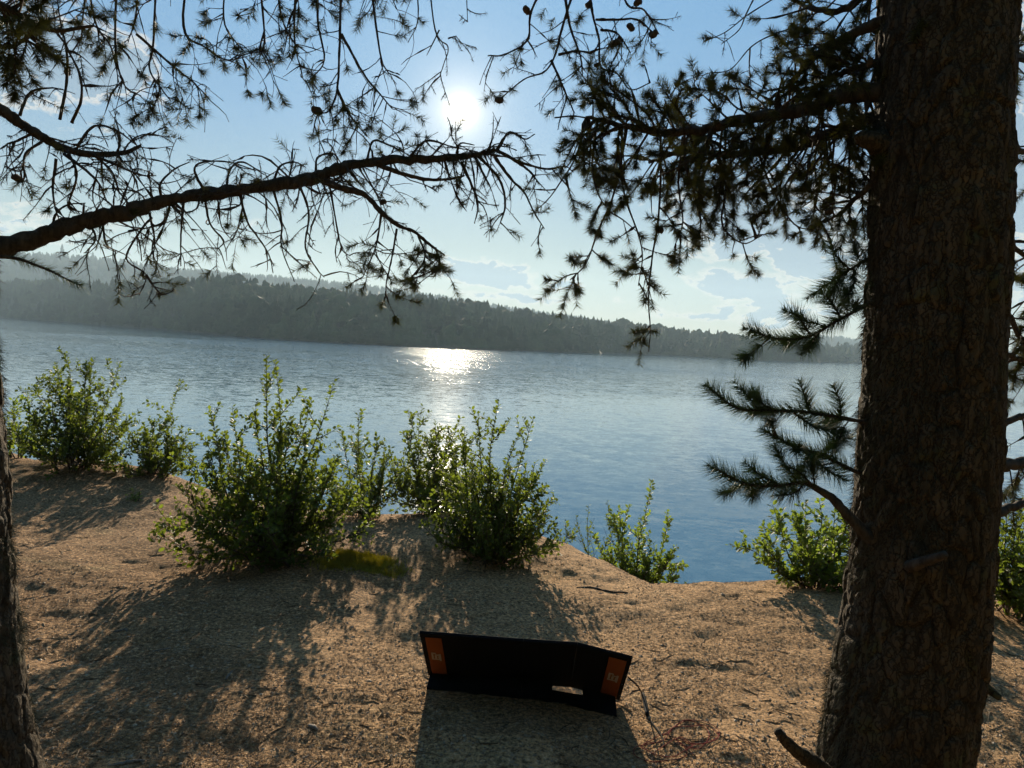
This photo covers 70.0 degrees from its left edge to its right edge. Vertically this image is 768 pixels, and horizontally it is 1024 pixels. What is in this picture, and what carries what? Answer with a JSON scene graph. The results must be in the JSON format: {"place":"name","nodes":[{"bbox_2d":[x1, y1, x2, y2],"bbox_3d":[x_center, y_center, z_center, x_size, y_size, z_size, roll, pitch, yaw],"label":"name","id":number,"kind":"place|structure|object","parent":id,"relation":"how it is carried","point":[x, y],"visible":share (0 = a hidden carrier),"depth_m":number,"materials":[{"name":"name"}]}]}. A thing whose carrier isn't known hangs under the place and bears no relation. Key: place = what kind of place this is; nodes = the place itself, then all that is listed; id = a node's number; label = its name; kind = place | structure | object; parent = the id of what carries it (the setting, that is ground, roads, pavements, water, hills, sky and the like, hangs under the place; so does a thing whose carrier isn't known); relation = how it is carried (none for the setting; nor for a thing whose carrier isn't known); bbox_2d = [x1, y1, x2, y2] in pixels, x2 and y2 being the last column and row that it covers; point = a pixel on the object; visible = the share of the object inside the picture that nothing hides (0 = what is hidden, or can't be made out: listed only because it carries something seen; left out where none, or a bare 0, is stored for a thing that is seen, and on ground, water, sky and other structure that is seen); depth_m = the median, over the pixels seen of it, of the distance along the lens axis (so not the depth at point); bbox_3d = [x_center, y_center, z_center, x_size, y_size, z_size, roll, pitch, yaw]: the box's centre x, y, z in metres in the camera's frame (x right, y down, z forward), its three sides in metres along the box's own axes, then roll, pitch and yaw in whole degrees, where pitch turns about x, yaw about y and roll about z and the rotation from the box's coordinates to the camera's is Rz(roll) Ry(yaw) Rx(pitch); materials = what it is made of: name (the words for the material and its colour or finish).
{"place":"outdoors","nodes":[
{"label":"outdoors","id":0,"kind":"place"},
{"bbox_2d":[1,259,840,346],"bbox_3d":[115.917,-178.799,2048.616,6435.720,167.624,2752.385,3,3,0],"label":"hills","id":1,"kind":"structure","parent":0,"point":[83,272],"depth_m":1549.71,"materials":[{"name":"green plant"}]},
{"bbox_2d":[60,244,64,257],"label":"conifer tree","id":2,"kind":"object","parent":1,"relation":"on","point":[62,249],"visible":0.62,"depth_m":1900.19,"materials":[{"name":"plant"}]},
{"bbox_2d":[0,251,1019,352],"bbox_3d":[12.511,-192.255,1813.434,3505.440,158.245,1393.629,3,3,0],"label":"ridge forest","id":3,"kind":"object","parent":1,"relation":"on","point":[110,273],"visible":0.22,"depth_m":1646.12,"materials":[{"name":"green plant"}]},
{"bbox_2d":[0,317,1023,583],"bbox_3d":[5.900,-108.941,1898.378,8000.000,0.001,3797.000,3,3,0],"label":"water","id":4,"kind":"structure","parent":0,"point":[612,431],"depth_m":60.96,"materials":[{"name":"blue liquid"}]},
{"bbox_2d":[0,296,1023,371],"bbox_3d":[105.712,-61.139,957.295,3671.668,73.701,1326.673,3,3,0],"label":"hills","id":5,"kind":"structure","parent":0,"point":[81,315],"depth_m":490.56,"materials":[{"name":"green plant"}]},
{"bbox_2d":[0,273,1023,371],"bbox_3d":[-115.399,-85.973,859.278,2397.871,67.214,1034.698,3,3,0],"label":"shore forest","id":6,"kind":"object","parent":5,"relation":"on","point":[252,308],"visible":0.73,"depth_m":483.86,"materials":[{"name":"green plant"}]},
{"bbox_2d":[0,0,1023,350],"label":"sky","id":7,"kind":"structure","parent":0,"point":[715,293],"materials":[{"name":"blue"}]},
{"bbox_2d":[9,453,1023,767],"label":"ground","id":8,"kind":"structure","parent":0,"point":[127,559],"depth_m":3.97,"materials":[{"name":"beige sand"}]},
{"bbox_2d":[4,391,40,458],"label":"alder shrub","id":9,"kind":"object","parent":8,"relation":"on","point":[9,449],"visible":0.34,"depth_m":7.84,"materials":[{"name":"green plant"}]},
{"bbox_2d":[7,346,154,480],"bbox_3d":[-4.388,0.274,7.405,1.455,1.332,1.231,6,5,41],"label":"alder shrub","id":10,"kind":"object","parent":8,"relation":"on","point":[77,438],"visible":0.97,"depth_m":7.32,"materials":[{"name":"green plant"}]},
{"bbox_2d":[113,759,145,765],"bbox_3d":[-1.367,1.352,2.611,0.104,0.018,0.019,1,4,-26],"label":"stick","id":11,"kind":"object","parent":8,"relation":"on","point":[126,762],"visible":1,"depth_m":2.61,"materials":[{"name":"grey wood"}]},
{"bbox_2d":[125,488,142,501],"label":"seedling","id":12,"kind":"object","parent":8,"relation":"on","point":[135,496],"visible":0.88,"depth_m":6.62,"materials":[{"name":"green plant"}]},
{"bbox_2d":[107,379,198,478],"bbox_3d":[-3.607,0.473,7.522,0.885,1.073,0.772,3,3,0],"label":"alder shrub","id":13,"kind":"object","parent":8,"relation":"on","point":[150,462],"visible":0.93,"depth_m":7.49,"materials":[{"name":"green plant"}]},
{"bbox_2d":[147,353,375,572],"bbox_3d":[-1.675,0.529,5.036,1.499,1.480,1.294,2,4,-23],"label":"alder shrub","id":14,"kind":"object","parent":8,"relation":"on","point":[277,528],"visible":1,"depth_m":4.98,"materials":[{"name":"green plant"}]},
{"bbox_2d":[0,0,601,767],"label":"pine tree","id":15,"kind":"object","parent":8,"relation":"on","point":[20,730],"visible":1,"depth_m":2.20,"materials":[{"name":"green plant"}]},
{"bbox_2d":[308,724,317,730],"bbox_3d":[-0.788,1.362,2.900,0.062,0.024,0.020,6,5,42],"label":"pebble","id":16,"kind":"object","parent":8,"relation":"on","point":[312,726],"visible":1,"depth_m":2.89,"materials":[{"name":"grey stone"}]},
{"bbox_2d":[300,546,414,578],"bbox_3d":[-1.062,1.235,5.077,0.826,0.190,0.447,3,3,0],"label":"moss cushion","id":17,"kind":"object","parent":8,"relation":"on","point":[354,559],"visible":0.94,"depth_m":5.02,"materials":[{"name":"green plant"}]},
{"bbox_2d":[324,407,412,521],"bbox_3d":[-1.364,0.744,6.670,0.888,1.047,0.791,4,4,14],"label":"alder shrub","id":18,"kind":"object","parent":8,"relation":"on","point":[375,497],"visible":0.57,"depth_m":6.64,"materials":[{"name":"green plant"}]},
{"bbox_2d":[366,403,496,515],"bbox_3d":[-0.664,0.755,6.866,1.214,1.118,1.114,5,4,28],"label":"alder shrub","id":19,"kind":"object","parent":8,"relation":"on","point":[421,487],"visible":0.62,"depth_m":6.80,"materials":[{"name":"green plant"}]},
{"bbox_2d":[416,399,579,570],"bbox_3d":[-0.081,0.734,5.352,1.151,1.238,0.986,5,4,31],"label":"alder shrub","id":20,"kind":"object","parent":8,"relation":"on","point":[491,528],"visible":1,"depth_m":5.31,"materials":[{"name":"green plant"}]},
{"bbox_2d":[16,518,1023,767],"bbox_3d":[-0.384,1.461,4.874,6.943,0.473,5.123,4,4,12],"label":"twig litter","id":21,"kind":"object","parent":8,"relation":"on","point":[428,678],"visible":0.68,"depth_m":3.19,"materials":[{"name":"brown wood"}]},
{"bbox_2d":[419,631,632,716],"bbox_3d":[0.048,1.222,3.189,0.929,0.381,0.339,4,4,10],"label":"folding solar panel","id":22,"kind":"object","parent":8,"relation":"on","point":[533,669],"visible":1,"depth_m":3.20,"materials":[{"name":"fabric"}]},
{"bbox_2d":[569,500,628,567],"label":"sparse shrub","id":23,"kind":"object","parent":8,"relation":"on","point":[588,552],"visible":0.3,"depth_m":6.83,"materials":[{"name":"green plant"}]},
{"bbox_2d":[576,586,627,592],"bbox_3d":[0.619,1.412,5.023,0.354,0.024,0.059,3,3,4],"label":"fallen stick","id":24,"kind":"object","parent":8,"relation":"on","point":[602,589],"visible":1,"depth_m":5.01,"materials":[{"name":"brown wood"}]},
{"bbox_2d":[590,479,688,583],"bbox_3d":[1.109,1.546,6.675,1.077,1.341,0.989,3,3,0],"label":"shrub","id":25,"kind":"object","parent":8,"relation":"on","point":[662,565],"visible":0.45,"depth_m":6.67,"materials":[{"name":"green plant"}]},
{"bbox_2d":[628,677,719,761],"bbox_3d":[0.674,1.357,3.073,0.400,0.219,0.602,3,3,0],"label":"wire coil","id":26,"kind":"object","parent":8,"relation":"on","point":[647,713],"visible":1,"depth_m":2.97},
{"bbox_2d":[477,0,1023,767],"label":"pine tree","id":27,"kind":"object","parent":8,"relation":"on","point":[935,136],"visible":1,"depth_m":1.88,"materials":[{"name":"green plant"}]},
{"bbox_2d":[725,498,849,593],"bbox_3d":[2.162,1.150,5.165,0.962,0.739,1.039,1,4,-27],"label":"alder shrub","id":28,"kind":"object","parent":8,"relation":"on","point":[808,554],"visible":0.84,"depth_m":5.12,"materials":[{"name":"green plant"}]},
{"bbox_2d":[994,493,1023,622],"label":"alder shrub","id":29,"kind":"object","parent":8,"relation":"on","point":[1010,589],"visible":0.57,"depth_m":4.68,"materials":[{"name":"green plant"}]}
]}

